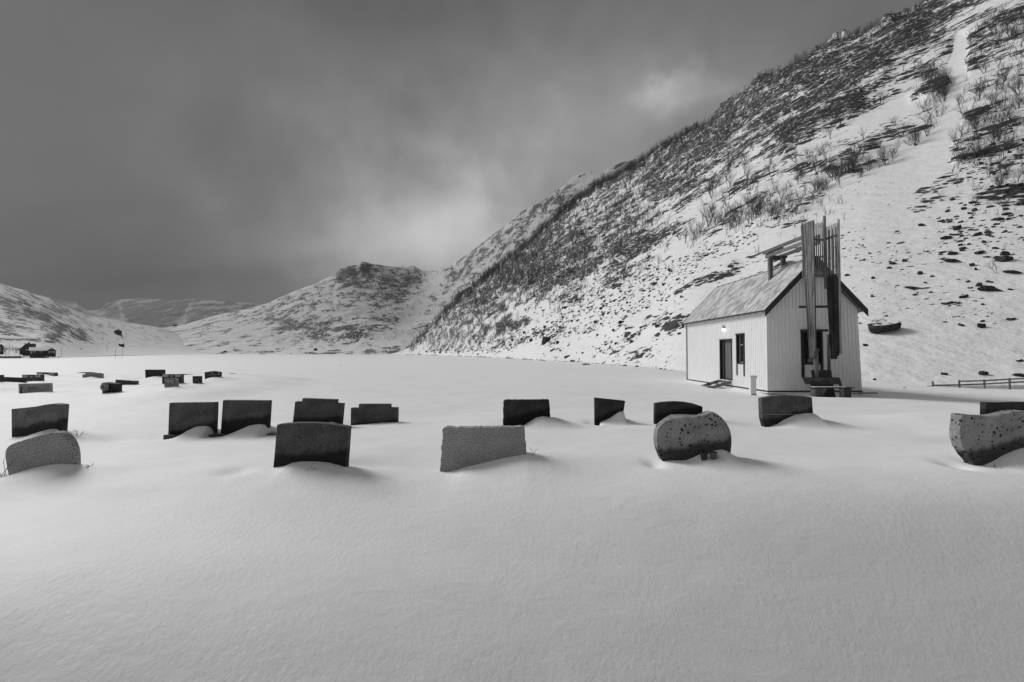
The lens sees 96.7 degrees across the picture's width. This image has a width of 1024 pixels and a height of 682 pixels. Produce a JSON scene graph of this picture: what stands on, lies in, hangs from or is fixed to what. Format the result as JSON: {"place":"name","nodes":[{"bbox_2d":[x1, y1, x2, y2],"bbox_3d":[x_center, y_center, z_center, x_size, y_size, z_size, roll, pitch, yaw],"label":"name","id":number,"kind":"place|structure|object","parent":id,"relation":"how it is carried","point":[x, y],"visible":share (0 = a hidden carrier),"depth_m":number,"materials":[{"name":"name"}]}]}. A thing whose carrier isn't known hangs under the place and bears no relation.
{"place":"outdoors","nodes":[
{"label":"outdoors","id":0,"kind":"place"},
{"bbox_2d":[0,284,220,357],"bbox_3d":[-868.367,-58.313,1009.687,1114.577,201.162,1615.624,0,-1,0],"label":"hill","id":1,"kind":"structure","parent":0,"point":[26,317],"depth_m":634.16,"materials":[{"name":"snow"}]},
{"bbox_2d":[1,355,22,357],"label":"boathouse","id":2,"kind":"object","parent":1,"relation":"on","point":[11,356],"visible":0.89,"depth_m":302.88,"materials":[{"name":"concrete"}]},
{"bbox_2d":[18,345,29,354],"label":"farmhouse","id":3,"kind":"object","parent":1,"relation":"on","point":[25,347],"visible":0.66,"depth_m":322.03,"materials":[{"name":"paint"}]},
{"bbox_2d":[29,347,48,356],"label":"farmhouse","id":4,"kind":"object","parent":1,"relation":"on","point":[37,351],"visible":0.91,"depth_m":312.31,"materials":[{"name":"paint"}]},
{"bbox_2d":[40,295,262,327],"bbox_3d":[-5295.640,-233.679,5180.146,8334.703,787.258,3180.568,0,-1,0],"label":"distant mountain","id":5,"kind":"structure","parent":0,"point":[159,313],"depth_m":4790.39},
{"bbox_2d":[165,159,640,353],"bbox_3d":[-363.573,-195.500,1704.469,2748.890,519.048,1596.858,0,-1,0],"label":"hill","id":6,"kind":"structure","parent":0,"point":[266,328],"depth_m":1358.51,"materials":[{"name":"snow"}]},
{"bbox_2d":[269,174,584,348],"bbox_3d":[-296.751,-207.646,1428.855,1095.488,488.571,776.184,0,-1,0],"label":"scrub","id":7,"kind":"object","parent":6,"relation":"on","point":[417,283],"visible":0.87,"depth_m":1496.58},
{"bbox_2d":[0,0,921,309],"label":"sky","id":8,"kind":"structure","parent":0,"point":[247,151],"materials":[{"name":"grey"}]},
{"bbox_2d":[0,354,1023,681],"bbox_3d":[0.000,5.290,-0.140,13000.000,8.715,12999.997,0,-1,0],"label":"snow ground","id":9,"kind":"structure","parent":0,"point":[878,536],"depth_m":4.76,"materials":[{"name":"snow"}]},
{"bbox_2d":[4,377,26,382],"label":"gravestone","id":10,"kind":"object","parent":9,"relation":"on","point":[14,379],"visible":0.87,"depth_m":16.97,"materials":[{"name":"grey stone"}]},
{"bbox_2d":[22,374,43,381],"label":"gravestone","id":11,"kind":"object","parent":9,"relation":"on","point":[34,377],"visible":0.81,"depth_m":18.17,"materials":[{"name":"black stone"}]},
{"bbox_2d":[18,383,52,393],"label":"gravestone","id":12,"kind":"object","parent":9,"relation":"on","point":[34,387],"visible":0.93,"depth_m":15.16,"materials":[{"name":"grey stone"}]},
{"bbox_2d":[12,403,68,436],"bbox_3d":[-9.368,1.741,9.035,0.994,1.002,0.155,0,-1,0],"label":"gravestone","id":13,"kind":"object","parent":9,"relation":"on","point":[26,421],"visible":0.69,"depth_m":8.96,"materials":[{"name":"stone"}]},
{"bbox_2d":[5,431,80,474],"bbox_3d":[-6.403,1.698,6.218,0.943,0.921,0.120,0,-1,0],"label":"gravestone","id":14,"kind":"object","parent":9,"relation":"on","point":[59,447],"visible":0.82,"depth_m":6.16,"materials":[{"name":"stone"}]},
{"bbox_2d":[37,372,57,375],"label":"gravestone","id":15,"kind":"object","parent":9,"relation":"on","point":[51,373],"visible":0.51,"depth_m":19.97,"materials":[{"name":"black stone"}]},
{"bbox_2d":[46,347,56,356],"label":"farmhouse","id":16,"kind":"object","parent":9,"relation":"on","point":[51,351],"visible":0.98,"depth_m":310.85,"materials":[{"name":"paint"}]},
{"bbox_2d":[82,373,103,377],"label":"gravestone","id":17,"kind":"object","parent":9,"relation":"on","point":[86,375],"visible":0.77,"depth_m":19.97,"materials":[{"name":"grey stone"}]},
{"bbox_2d":[100,383,108,390],"bbox_3d":[-13.342,1.507,14.890,0.284,0.300,0.101,0,-1,0],"label":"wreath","id":18,"kind":"object","parent":9,"relation":"on","point":[103,385],"visible":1,"depth_m":14.87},
{"bbox_2d":[102,382,121,392],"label":"gravestone","id":19,"kind":"object","parent":9,"relation":"on","point":[114,387],"visible":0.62,"depth_m":14.97,"materials":[{"name":"black stone"}]},
{"bbox_2d":[115,379,138,384],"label":"gravestone","id":20,"kind":"object","parent":9,"relation":"on","point":[129,382],"visible":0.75,"depth_m":17.96,"materials":[{"name":"black stone"}]},
{"bbox_2d":[145,370,164,377],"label":"gravestone","id":21,"kind":"object","parent":9,"relation":"on","point":[150,373],"visible":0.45,"depth_m":19.97,"materials":[{"name":"black stone"}]},
{"bbox_2d":[163,378,178,387],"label":"gravestone","id":22,"kind":"object","parent":9,"relation":"on","point":[170,382],"visible":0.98,"depth_m":15.27,"materials":[{"name":"grey stone"}]},
{"bbox_2d":[162,374,183,383],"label":"gravestone","id":23,"kind":"object","parent":9,"relation":"on","point":[180,377],"visible":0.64,"depth_m":17.17,"materials":[{"name":"black stone"}]},
{"bbox_2d":[163,402,220,439],"bbox_3d":[-6.433,1.762,9.267,1.124,1.024,0.340,0,-1,0],"label":"gravestone","id":24,"kind":"object","parent":9,"relation":"on","point":[184,417],"visible":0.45,"depth_m":9.26,"materials":[{"name":"stone"}]},
{"bbox_2d":[193,376,201,382],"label":"gravestone","id":25,"kind":"object","parent":9,"relation":"on","point":[197,379],"visible":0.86,"depth_m":17.16,"materials":[{"name":"grey stone"}]},
{"bbox_2d":[205,371,221,378],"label":"gravestone","id":26,"kind":"object","parent":9,"relation":"on","point":[209,374],"visible":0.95,"depth_m":18.47,"materials":[{"name":"grey stone"}]},
{"bbox_2d":[216,400,276,436],"bbox_3d":[-5.343,1.724,9.278,1.189,1.032,0.320,0,-1,0],"label":"gravestone","id":27,"kind":"object","parent":9,"relation":"on","point":[237,415],"visible":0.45,"depth_m":9.27,"materials":[{"name":"stone"}]},
{"bbox_2d":[273,422,351,467],"bbox_3d":[-2.767,1.611,6.323,1.032,0.961,0.125,0,-1,0],"label":"gravestone","id":28,"kind":"object","parent":9,"relation":"on","point":[327,442],"visible":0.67,"depth_m":6.27,"materials":[{"name":"stone"}]},
{"bbox_2d":[293,398,344,423],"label":"gravestone","id":29,"kind":"object","parent":9,"relation":"on","point":[317,410],"visible":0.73,"depth_m":10.16,"materials":[{"name":"stone"}]},
{"bbox_2d":[351,404,398,424],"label":"gravestone","id":30,"kind":"object","parent":9,"relation":"on","point":[361,414],"visible":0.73,"depth_m":10.56,"materials":[{"name":"stone"}]},
{"bbox_2d":[440,425,525,471],"bbox_3d":[-0.418,1.733,6.632,1.251,0.999,0.150,0,-1,0],"label":"gravestone","id":31,"kind":"object","parent":9,"relation":"on","point":[463,446],"visible":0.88,"depth_m":6.56,"materials":[{"name":"stone"}]},
{"bbox_2d":[503,399,549,425],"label":"gravestone","id":32,"kind":"object","parent":9,"relation":"on","point":[523,412],"visible":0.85,"depth_m":9.56,"materials":[{"name":"black stone"}]},
{"bbox_2d":[594,397,624,425],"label":"gravestone","id":33,"kind":"object","parent":9,"relation":"on","point":[605,409],"visible":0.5,"depth_m":9.96,"materials":[{"name":"black stone"}]},
{"bbox_2d":[653,401,702,423],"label":"gravestone","id":34,"kind":"object","parent":9,"relation":"on","point":[664,409],"visible":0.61,"depth_m":9.77,"materials":[{"name":"black stone"}]},
{"bbox_2d":[653,410,730,460],"bbox_3d":[2.627,1.553,6.642,1.083,1.058,0.160,0,-1,0],"label":"gravestone","id":35,"kind":"object","parent":9,"relation":"on","point":[682,437],"visible":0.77,"depth_m":6.57,"materials":[{"name":"stone"}]},
{"bbox_2d":[699,451,707,460],"bbox_3d":[2.690,1.625,6.380,0.114,0.131,0.114,0,-1,0],"label":"flower pot","id":36,"kind":"object","parent":9,"relation":"on","point":[703,454],"visible":0.98,"depth_m":6.35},
{"bbox_2d":[709,451,716,459],"bbox_3d":[2.814,1.612,6.360,0.114,0.121,0.114,-6,-1,0],"label":"flower pot","id":37,"kind":"object","parent":9,"relation":"on","point":[713,455],"visible":0.98,"depth_m":6.33,"materials":[{"name":"ceramic"}]},
{"bbox_2d":[701,379,730,387],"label":"steps","id":38,"kind":"structure","parent":9,"relation":"on","point":[725,382],"depth_m":24.92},
{"bbox_2d":[748,375,756,394],"bbox_3d":[11.075,2.179,20.898,0.350,1.195,0.225,0,-1,0],"label":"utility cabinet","id":39,"kind":"object","parent":9,"relation":"on","point":[752,385],"visible":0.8,"depth_m":20.82,"materials":[{"name":"white paint"}]},
{"bbox_2d":[682,216,867,394],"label":"chapel","id":40,"kind":"structure","parent":9,"relation":"on","point":[784,328],"depth_m":21.44,"materials":[{"name":"white paint"}]},
{"bbox_2d":[723,340,731,378],"bbox_3d":[12.099,1.038,25.393,0.052,2.166,1.296,0,-1,-1],"label":"door","id":41,"kind":"structure","parent":40,"relation":"in","point":[727,342],"depth_m":25.51,"materials":[{"name":"grey paint"}]},
{"bbox_2d":[735,333,744,375],"bbox_3d":[12.019,0.711,23.800,0.260,2.220,0.840,0,-1,0],"label":"window frame","id":42,"kind":"structure","parent":40,"relation":"in","point":[740,337],"depth_m":24.03,"materials":[{"name":"paint"}]},
{"bbox_2d":[801,332,822,376],"bbox_3d":[14.085,0.599,21.420,1.050,2.260,0.260,0,-1,0],"label":"window frame","id":43,"kind":"structure","parent":40,"relation":"in","point":[805,360],"depth_m":21.38,"materials":[{"name":"black paint"}]},
{"bbox_2d":[758,395,812,426],"bbox_3d":[5.729,1.635,9.529,1.069,1.009,0.143,0,-1,0],"label":"gravestone","id":44,"kind":"object","parent":9,"relation":"on","point":[774,409],"visible":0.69,"depth_m":9.47,"materials":[{"name":"stone"}]},
{"bbox_2d":[811,370,835,396],"bbox_3d":[13.770,1.896,20.137,0.940,1.220,0.218,0,-1,0],"label":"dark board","id":45,"kind":"object","parent":9,"relation":"on","point":[829,392],"visible":0.42,"depth_m":20.11,"materials":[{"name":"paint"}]},
{"bbox_2d":[802,377,854,397],"bbox_3d":[13.572,2.115,19.534,1.855,1.090,0.604,0,-1,0],"label":"bench","id":46,"kind":"object","parent":9,"relation":"on","point":[819,391],"visible":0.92,"depth_m":19.48,"materials":[{"name":"grey wood"}]},
{"bbox_2d":[949,410,1023,465],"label":"gravestone","id":47,"kind":"object","parent":9,"relation":"on","point":[981,440],"visible":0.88,"depth_m":6.37,"materials":[{"name":"stone"}]},
{"bbox_2d":[980,402,1023,414],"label":"gravestone","id":48,"kind":"object","parent":9,"relation":"on","point":[988,407],"visible":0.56,"depth_m":9.47,"materials":[{"name":"black stone"}]},
{"bbox_2d":[392,0,1023,388],"bbox_3d":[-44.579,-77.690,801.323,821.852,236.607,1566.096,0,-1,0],"label":"mountain","id":49,"kind":"structure","parent":0,"point":[926,346],"depth_m":130.22,"materials":[{"name":"snow"}]},
{"bbox_2d":[542,336,549,344],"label":"boulder","id":50,"kind":"object","parent":49,"relation":"on","point":[545,340],"visible":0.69,"depth_m":201.35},
{"bbox_2d":[670,221,687,239],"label":"birch tree","id":51,"kind":"object","parent":49,"relation":"on","point":[675,226],"visible":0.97,"depth_m":170.10,"materials":[{"name":"grey plant"}]},
{"bbox_2d":[702,209,716,225],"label":"birch tree","id":52,"kind":"object","parent":49,"relation":"on","point":[707,219],"visible":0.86,"depth_m":158.02,"materials":[{"name":"grey plant"}]},
{"bbox_2d":[705,179,717,198],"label":"birch tree","id":53,"kind":"object","parent":49,"relation":"on","point":[710,190],"visible":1,"depth_m":188.12,"materials":[{"name":"grey plant"}]},
{"bbox_2d":[406,149,1023,370],"bbox_3d":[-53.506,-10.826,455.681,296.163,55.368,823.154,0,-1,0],"label":"scattered rocks","id":54,"kind":"object","parent":49,"relation":"on","point":[578,311],"visible":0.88,"depth_m":135.40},
{"bbox_2d":[408,0,1023,353],"bbox_3d":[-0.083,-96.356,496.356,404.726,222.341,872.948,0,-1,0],"label":"birch scrub","id":55,"kind":"object","parent":49,"relation":"on","point":[558,212],"visible":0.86,"depth_m":311.24,"materials":[{"name":"plant"}]},
{"bbox_2d":[717,212,727,225],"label":"birch tree","id":56,"kind":"object","parent":49,"relation":"on","point":[720,218],"visible":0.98,"depth_m":145.29,"materials":[{"name":"grey plant"}]},
{"bbox_2d":[723,203,740,216],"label":"birch tree","id":57,"kind":"object","parent":49,"relation":"on","point":[729,206],"visible":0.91,"depth_m":147.04,"materials":[{"name":"grey plant"}]},
{"bbox_2d":[746,204,759,220],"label":"birch tree","id":58,"kind":"object","parent":49,"relation":"on","point":[750,213],"visible":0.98,"depth_m":126.29,"materials":[{"name":"grey plant"}]},
{"bbox_2d":[748,204,762,218],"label":"birch tree","id":59,"kind":"object","parent":49,"relation":"on","point":[755,210],"visible":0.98,"depth_m":126.17,"materials":[{"name":"grey plant"}]},
{"bbox_2d":[767,144,775,163],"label":"birch tree","id":60,"kind":"object","parent":49,"relation":"on","point":[771,151],"visible":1,"depth_m":168.56,"materials":[{"name":"grey plant"}]},
{"bbox_2d":[766,176,780,197],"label":"birch tree","id":61,"kind":"object","parent":49,"relation":"on","point":[773,187],"visible":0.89,"depth_m":135.14,"materials":[{"name":"grey plant"}]},
{"bbox_2d":[772,183,789,198],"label":"birch tree","id":62,"kind":"object","parent":49,"relation":"on","point":[776,189],"visible":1,"depth_m":128.04,"materials":[{"name":"grey plant"}]},
{"bbox_2d":[781,114,799,128],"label":"birch tree","id":63,"kind":"object","parent":49,"relation":"on","point":[788,121],"visible":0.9,"depth_m":183.19,"materials":[{"name":"grey plant"}]},
{"bbox_2d":[802,146,813,158],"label":"birch tree","id":64,"kind":"object","parent":49,"relation":"on","point":[807,150],"visible":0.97,"depth_m":145.98,"materials":[{"name":"grey plant"}]},
{"bbox_2d":[808,153,820,165],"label":"birch tree","id":65,"kind":"object","parent":49,"relation":"on","point":[813,159],"visible":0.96,"depth_m":133.37,"materials":[{"name":"grey plant"}]},
{"bbox_2d":[813,177,826,192],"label":"birch tree","id":66,"kind":"object","parent":49,"relation":"on","point":[818,186],"visible":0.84,"depth_m":113.96,"materials":[{"name":"grey plant"}]},
{"bbox_2d":[815,173,832,189],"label":"birch tree","id":67,"kind":"object","parent":49,"relation":"on","point":[825,181],"visible":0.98,"depth_m":114.12,"materials":[{"name":"grey plant"}]},
{"bbox_2d":[827,163,842,180],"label":"birch tree","id":68,"kind":"object","parent":49,"relation":"on","point":[833,172],"visible":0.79,"depth_m":117.77,"materials":[{"name":"grey plant"}]},
{"bbox_2d":[867,319,901,333],"bbox_3d":[38.415,-1.611,47.067,3.047,1.521,2.506,-8,-3,-4],"label":"boulder","id":69,"kind":"object","parent":49,"relation":"on","point":[878,325],"visible":0.94,"depth_m":46.44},
{"bbox_2d":[876,151,897,165],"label":"birch tree","id":70,"kind":"object","parent":49,"relation":"on","point":[882,158],"visible":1,"depth_m":107.87,"materials":[{"name":"grey plant"}]},
{"bbox_2d":[895,122,908,137],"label":"birch tree","id":71,"kind":"object","parent":49,"relation":"on","point":[903,128],"visible":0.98,"depth_m":119.88,"materials":[{"name":"grey plant"}]},
{"bbox_2d":[907,126,923,145],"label":"birch tree","id":72,"kind":"object","parent":49,"relation":"on","point":[915,139],"visible":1,"depth_m":110.45,"materials":[{"name":"grey plant"}]},
{"bbox_2d":[913,64,933,80],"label":"birch tree","id":73,"kind":"object","parent":49,"relation":"on","point":[923,71],"visible":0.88,"depth_m":148.92,"materials":[{"name":"grey plant"}]},
{"bbox_2d":[920,121,934,135],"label":"birch tree","id":74,"kind":"object","parent":49,"relation":"on","point":[927,127],"visible":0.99,"depth_m":112.36,"materials":[{"name":"grey plant"}]},
{"bbox_2d":[930,77,945,96],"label":"birch tree","id":75,"kind":"object","parent":49,"relation":"on","point":[936,85],"visible":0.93,"depth_m":130.69,"materials":[{"name":"grey plant"}]},
{"bbox_2d":[933,67,952,84],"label":"birch tree","id":76,"kind":"object","parent":49,"relation":"on","point":[944,75],"visible":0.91,"depth_m":133.00,"materials":[{"name":"grey plant"}]},
{"bbox_2d":[940,257,961,261],"bbox_3d":[57.751,-10.596,59.676,2.436,0.482,2.121,15,9,21],"label":"boulder","id":77,"kind":"object","parent":49,"relation":"on","point":[949,259],"visible":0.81,"depth_m":59.24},
{"bbox_2d":[948,127,963,146],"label":"birch tree","id":78,"kind":"object","parent":49,"relation":"on","point":[954,136],"visible":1,"depth_m":98.23,"materials":[{"name":"grey plant"}]},
{"bbox_2d":[952,224,961,230],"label":"boulder","id":79,"kind":"object","parent":49,"relation":"on","point":[957,227],"visible":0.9,"depth_m":67.67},
{"bbox_2d":[951,147,974,162],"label":"birch tree","id":80,"kind":"object","parent":49,"relation":"on","point":[959,155],"visible":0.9,"depth_m":90.61,"materials":[{"name":"grey plant"}]},
{"bbox_2d":[957,147,975,160],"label":"birch tree","id":81,"kind":"object","parent":49,"relation":"on","point":[966,152],"visible":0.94,"depth_m":89.83,"materials":[{"name":"grey plant"}]},
{"bbox_2d":[959,106,979,119],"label":"birch tree","id":82,"kind":"object","parent":49,"relation":"on","point":[969,112],"visible":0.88,"depth_m":106.54,"materials":[{"name":"grey plant"}]},
{"bbox_2d":[965,112,981,129],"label":"birch tree","id":83,"kind":"object","parent":49,"relation":"on","point":[970,116],"visible":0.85,"depth_m":101.95,"materials":[{"name":"grey plant"}]},
{"bbox_2d":[967,82,985,100],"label":"birch tree","id":84,"kind":"object","parent":49,"relation":"on","point":[980,94],"visible":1,"depth_m":113.48,"materials":[{"name":"grey plant"}]},
{"bbox_2d":[931,378,1023,388],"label":"rail fence","id":85,"kind":"object","parent":49,"relation":"on","point":[984,383],"visible":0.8,"depth_m":31.35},
{"bbox_2d":[977,323,985,327],"bbox_3d":[45.000,-1.368,43.586,0.952,0.569,0.536,32,-12,-26],"label":"boulder","id":86,"kind":"object","parent":49,"relation":"on","point":[980,325],"visible":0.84,"depth_m":43.43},
{"bbox_2d":[978,370,988,374],"bbox_3d":[36.171,2.529,34.948,0.591,0.506,0.534,7,6,-14],"label":"boulder","id":87,"kind":"object","parent":49,"relation":"on","point":[981,372],"visible":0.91,"depth_m":34.79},
{"bbox_2d":[984,162,994,177],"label":"birch tree","id":88,"kind":"object","parent":49,"relation":"on","point":[989,170],"visible":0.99,"depth_m":79.27,"materials":[{"name":"grey plant"}]},
{"bbox_2d":[977,286,1002,290],"bbox_3d":[53.089,-5.596,50.287,2.615,0.544,1.890,16,-2,-19],"label":"boulder","id":89,"kind":"object","parent":49,"relation":"on","point":[987,288],"visible":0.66,"depth_m":50.03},
{"bbox_2d":[980,129,1001,145],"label":"birch tree","id":90,"kind":"object","parent":49,"relation":"on","point":[990,136],"visible":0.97,"depth_m":90.33,"materials":[{"name":"grey plant"}]},
{"bbox_2d":[983,15,998,29],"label":"birch tree","id":91,"kind":"object","parent":49,"relation":"on","point":[992,23],"visible":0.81,"depth_m":146.23,"materials":[{"name":"grey plant"}]},
{"bbox_2d":[991,71,1007,89],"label":"birch tree","id":92,"kind":"object","parent":49,"relation":"on","point":[999,81],"visible":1,"depth_m":111.87,"materials":[{"name":"grey plant"}]},
{"bbox_2d":[991,95,1007,110],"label":"birch tree","id":93,"kind":"object","parent":49,"relation":"on","point":[998,105],"visible":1,"depth_m":101.81,"materials":[{"name":"grey plant"}]},
{"bbox_2d":[994,143,1007,158],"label":"birch tree","id":94,"kind":"object","parent":49,"relation":"on","point":[1005,150],"visible":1,"depth_m":83.39,"materials":[{"name":"grey plant"}]},
{"bbox_2d":[994,256,1013,261],"bbox_3d":[60.363,-9.937,55.754,1.611,0.949,1.433,0,-2,-6],"label":"boulder","id":95,"kind":"object","parent":49,"relation":"on","point":[1004,258],"visible":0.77,"depth_m":55.21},
{"bbox_2d":[993,196,1015,207],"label":"birch tree","id":96,"kind":"object","parent":49,"relation":"on","point":[1001,200],"visible":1,"depth_m":68.75,"materials":[{"name":"grey plant"}]},
{"bbox_2d":[996,66,1013,79],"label":"birch tree","id":97,"kind":"object","parent":49,"relation":"on","point":[1008,68],"visible":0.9,"depth_m":114.91,"materials":[{"name":"grey plant"}]},
{"bbox_2d":[1000,251,1010,255],"bbox_3d":[61.523,-10.822,56.723,0.948,0.858,0.709,-1,-2,21],"label":"boulder","id":98,"kind":"object","parent":49,"relation":"on","point":[1004,253],"visible":0.66,"depth_m":56.50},
{"bbox_2d":[994,154,1018,171],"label":"birch tree","id":99,"kind":"object","parent":49,"relation":"on","point":[1006,163],"visible":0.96,"depth_m":78.39,"materials":[{"name":"grey plant"}]},
{"bbox_2d":[1000,16,1012,30],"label":"birch tree","id":100,"kind":"object","parent":49,"relation":"on","point":[1006,21],"visible":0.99,"depth_m":139.07,"materials":[{"name":"grey plant"}]},
{"bbox_2d":[998,133,1017,150],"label":"birch tree","id":101,"kind":"object","parent":49,"relation":"on","point":[1011,139],"visible":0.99,"depth_m":84.92,"materials":[{"name":"grey plant"}]},
{"bbox_2d":[997,109,1019,128],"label":"birch tree","id":102,"kind":"object","parent":49,"relation":"on","point":[1009,121],"visible":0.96,"depth_m":92.96,"materials":[{"name":"grey plant"}]},
{"bbox_2d":[1001,18,1019,36],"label":"birch tree","id":103,"kind":"object","parent":49,"relation":"on","point":[1010,27],"visible":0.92,"depth_m":135.75,"materials":[{"name":"grey plant"}]},
{"bbox_2d":[1003,270,1021,273],"bbox_3d":[57.882,-7.884,52.514,1.964,0.369,1.479,21,6,13],"label":"boulder","id":104,"kind":"object","parent":49,"relation":"on","point":[1010,271],"visible":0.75,"depth_m":52.13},
{"bbox_2d":[1003,79,1023,94],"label":"birch tree","id":105,"kind":"object","parent":49,"relation":"on","point":[1014,88],"visible":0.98,"depth_m":104.74,"materials":[{"name":"grey plant"}]},
{"bbox_2d":[1009,74,1022,88],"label":"birch tree","id":106,"kind":"object","parent":49,"relation":"on","point":[1016,80],"visible":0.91,"depth_m":107.94,"materials":[{"name":"grey plant"}]},
{"bbox_2d":[1011,88,1023,107],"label":"birch tree","id":107,"kind":"object","parent":49,"relation":"on","point":[1016,97],"visible":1,"depth_m":98.98,"materials":[{"name":"grey plant"}]},
{"bbox_2d":[1012,373,1023,376],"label":"boulder","id":108,"kind":"object","parent":49,"relation":"on","point":[1019,374],"visible":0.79,"depth_m":33.87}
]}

